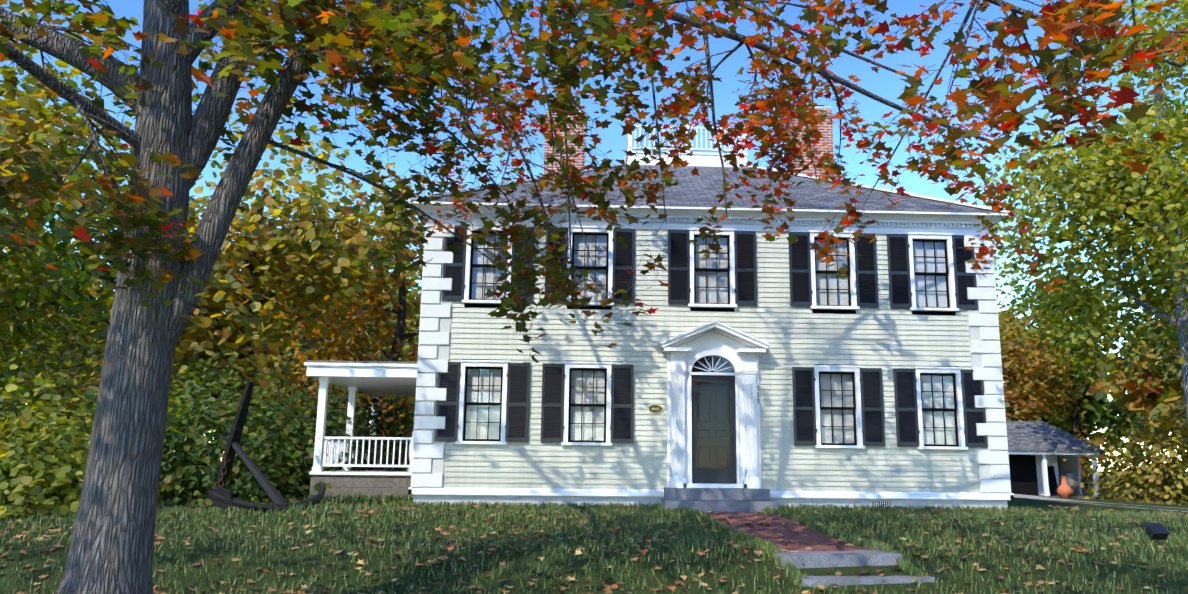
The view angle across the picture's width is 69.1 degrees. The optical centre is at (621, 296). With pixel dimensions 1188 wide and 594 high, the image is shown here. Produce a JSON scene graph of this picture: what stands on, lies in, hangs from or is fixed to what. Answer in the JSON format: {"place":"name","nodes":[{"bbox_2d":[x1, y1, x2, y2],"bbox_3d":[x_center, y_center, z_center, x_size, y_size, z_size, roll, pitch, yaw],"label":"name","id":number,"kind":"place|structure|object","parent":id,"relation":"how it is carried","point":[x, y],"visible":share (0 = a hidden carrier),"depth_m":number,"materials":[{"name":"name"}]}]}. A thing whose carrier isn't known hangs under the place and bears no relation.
{"place":"outdoors","nodes":[
{"label":"outdoors","id":0,"kind":"place"},
{"bbox_2d":[304,362,416,474],"bbox_3d":[-5.425,3.030,20.517,2.720,2.310,5.240,1,-11,-2],"label":"porch","id":1,"kind":"object","parent":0,"point":[375,379],"visible":0.81,"depth_m":18.20,"materials":[{"name":"white wood"}]},
{"bbox_2d":[356,428,412,471],"bbox_3d":[-5.581,3.582,20.111,1.368,0.951,2.170,6,-12,-25],"label":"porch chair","id":2,"kind":"object","parent":1,"relation":"on","point":[378,456],"visible":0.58,"depth_m":19.76,"materials":[{"name":"wood"}]},
{"bbox_2d":[407,428,414,471],"bbox_3d":[-4.323,3.110,19.058,0.721,1.500,0.793,1,-11,-2],"label":"porch draped cover","id":3,"kind":"object","parent":2,"relation":"on","point":[409,469],"visible":0.15,"depth_m":18.92,"materials":[{"name":"white fabric"}]},
{"bbox_2d":[0,463,1187,593],"bbox_3d":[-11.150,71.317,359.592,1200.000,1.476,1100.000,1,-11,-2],"label":"lawn","id":4,"kind":"structure","parent":0,"point":[888,570],"depth_m":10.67,"materials":[{"name":"green plant"}]},
{"bbox_2d":[207,404,325,512],"bbox_3d":[-6.475,2.849,15.456,2.321,1.922,2.289,1,-11,-2],"label":"anchor","id":5,"kind":"object","parent":4,"relation":"on","point":[221,497],"visible":0.81,"depth_m":14.83,"materials":[{"name":"black metal"}]},
{"bbox_2d":[185,455,229,509],"bbox_3d":[-7.631,3.254,15.972,0.730,1.387,0.125,11,-15,-44],"label":"anchor chain","id":6,"kind":"object","parent":5,"relation":"attached to","point":[223,474],"visible":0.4,"depth_m":16.09,"materials":[{"name":"black metal"}]},
{"bbox_2d":[215,381,253,487],"bbox_3d":[-7.326,2.748,16.250,1.253,2.274,0.167,-9,-15,42],"label":"anchor stock","id":7,"kind":"object","parent":5,"relation":"attached to","point":[238,422],"visible":0.71,"depth_m":16.15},
{"bbox_2d":[306,360,416,497],"bbox_3d":[-5.414,3.433,20.439,2.690,3.230,5.180,1,-11,-2],"label":"porch wood","id":8,"kind":"object","parent":4,"relation":"on","point":[350,485],"visible":0.46,"depth_m":17.93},
{"bbox_2d":[0,0,1187,517],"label":"trees","id":9,"kind":"object","parent":4,"relation":"on","point":[40,474],"depth_m":27.60,"materials":[{"name":"green plant"}]},
{"bbox_2d":[0,0,1187,593],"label":"maple tree","id":10,"kind":"object","parent":4,"relation":"on","point":[112,542],"depth_m":8.01,"materials":[{"name":"orange plant"}]},
{"bbox_2d":[0,0,1187,354],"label":"autumn leaves","id":11,"kind":"object","parent":10,"relation":"attached to","point":[370,18],"visible":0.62,"depth_m":8.71,"materials":[{"name":"orange plant"}]},
{"bbox_2d":[0,208,1187,479],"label":"distant trees foliage","id":12,"kind":"object","parent":4,"relation":"on","point":[1094,414],"visible":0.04,"depth_m":74.34,"materials":[{"name":"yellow plant"}]},
{"bbox_2d":[0,500,1187,593],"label":"fallen leaves","id":13,"kind":"object","parent":4,"relation":"on","point":[758,553],"visible":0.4,"depth_m":11.42,"materials":[{"name":"brown plant"}]},
{"bbox_2d":[408,204,1013,507],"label":"house trim","id":14,"kind":"structure","parent":4,"relation":"on","point":[740,352],"depth_m":16.84,"materials":[{"name":"white wood"}]},
{"bbox_2d":[414,494,1007,509],"bbox_3d":[1.562,5.171,21.748,11.360,0.660,10.985,1,-11,-2],"label":"house foundation","id":15,"kind":"object","parent":4,"relation":"on","point":[536,499],"visible":0.14,"depth_m":16.36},
{"bbox_2d":[661,487,778,512],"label":"front steps","id":16,"kind":"structure","parent":4,"relation":"on","point":[751,500],"depth_m":15.89,"materials":[{"name":"grey stone"}]},
{"bbox_2d":[375,53,1187,431],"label":"tree","id":17,"kind":"object","parent":4,"relation":"on","point":[1181,327],"visible":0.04,"depth_m":34.97,"materials":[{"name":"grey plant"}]},
{"bbox_2d":[771,550,934,586],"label":"stone steps","id":18,"kind":"structure","parent":4,"relation":"on","point":[814,559],"depth_m":10.58,"materials":[{"name":"grey stone"}]},
{"bbox_2d":[1006,450,1104,498],"bbox_3d":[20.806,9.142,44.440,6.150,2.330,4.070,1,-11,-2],"label":"shed","id":19,"kind":"structure","parent":4,"relation":"on","point":[1045,459],"depth_m":44.09,"materials":[{"name":"white wood"}]},
{"bbox_2d":[1004,421,1103,451],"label":"shed roof","id":20,"kind":"structure","parent":19,"relation":"on","point":[1034,435],"depth_m":43.48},
{"bbox_2d":[1066,473,1077,488],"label":"grindstone wheel","id":21,"kind":"object","parent":19,"relation":"attached to","point":[1072,480],"visible":0.71,"depth_m":43.51,"materials":[{"name":"stone"}]},
{"bbox_2d":[1057,475,1073,497],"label":"terracotta chiminea","id":22,"kind":"object","parent":4,"relation":"on","point":[1064,489],"visible":0.83,"depth_m":41.68,"materials":[{"name":"orange ceramic"}]},
{"bbox_2d":[1142,523,1168,546],"bbox_3d":[7.480,3.348,12.027,0.250,0.365,0.211,1,-11,-2],"label":"landscape light","id":23,"kind":"object","parent":4,"relation":"on","point":[1156,531],"visible":0.88,"depth_m":12.00,"materials":[{"name":"black metal"}]},
{"bbox_2d":[0,0,1187,470],"label":"sky","id":24,"kind":"structure","parent":0,"point":[886,84],"materials":[{"name":"blue"}]},
{"bbox_2d":[465,233,955,444],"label":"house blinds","id":25,"kind":"object","parent":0,"point":[589,413],"depth_m":17.09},
{"bbox_2d":[466,235,954,443],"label":"window panes","id":26,"kind":"object","parent":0,"point":[707,357],"visible":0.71,"depth_m":16.97,"materials":[{"name":"clear glass"}]},
{"bbox_2d":[389,502,1032,513],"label":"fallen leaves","id":27,"kind":"object","parent":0,"point":[517,506],"visible":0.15,"depth_m":16.00,"materials":[{"name":"brown plant"}]},
{"bbox_2d":[443,225,979,492],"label":"house clapboards","id":28,"kind":"object","parent":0,"point":[885,337],"visible":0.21,"depth_m":16.83,"materials":[{"name":"white wood"}]},
{"bbox_2d":[648,404,662,413],"bbox_3d":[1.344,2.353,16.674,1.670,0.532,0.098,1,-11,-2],"label":"house number plaque","id":29,"kind":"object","parent":28,"relation":"attached to","point":[654,409],"visible":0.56,"depth_m":16.64,"materials":[{"name":"metal"}]},
{"bbox_2d":[462,230,958,488],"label":"muntins","id":30,"kind":"object","parent":28,"relation":"in","point":[709,358],"visible":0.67,"depth_m":17.04,"materials":[{"name":"wood"}]},
{"bbox_2d":[434,225,987,506],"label":"window shutters","id":31,"kind":"object","parent":28,"relation":"attached to","point":[622,395],"visible":0.81,"depth_m":16.92,"materials":[{"name":"black wood"}]},
{"bbox_2d":[411,224,1010,492],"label":"corner quoins","id":32,"kind":"object","parent":28,"relation":"attached to","point":[427,470],"visible":0.96,"depth_m":16.80,"materials":[{"name":"white wood"}]},
{"bbox_2d":[414,165,1008,225],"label":"house roof","id":33,"kind":"structure","parent":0,"point":[704,187],"depth_m":18.47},
{"bbox_2d":[544,107,833,176],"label":"house chimneys","id":34,"kind":"object","parent":33,"relation":"on","point":[827,132],"visible":0.17,"depth_m":22.30,"materials":[{"name":"red brick"}]},
{"bbox_2d":[546,105,830,111],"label":"house chimney caps","id":35,"kind":"object","parent":34,"relation":"on","point":[820,106],"visible":0.06,"depth_m":22.65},
{"bbox_2d":[406,123,1013,215],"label":"house roof trim","id":36,"kind":"structure","parent":33,"relation":"attached to","point":[705,159],"depth_m":21.40,"materials":[{"name":"white wood"}]},
{"bbox_2d":[691,375,735,483],"bbox_3d":[1.779,2.559,16.708,0.860,2.070,0.115,1,-11,-2],"label":"house door","id":37,"kind":"structure","parent":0,"point":[712,469],"depth_m":16.70,"materials":[{"name":"green wood"}]},
{"bbox_2d":[702,512,870,550],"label":"brick path","id":38,"kind":"structure","parent":0,"point":[736,520],"depth_m":12.92,"materials":[{"name":"red brick"}]},
{"bbox_2d":[1014,494,1187,511],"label":"gravel drive","id":39,"kind":"structure","parent":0,"point":[1033,497],"depth_m":24.89,"materials":[{"name":"grey gravel"}]}
]}

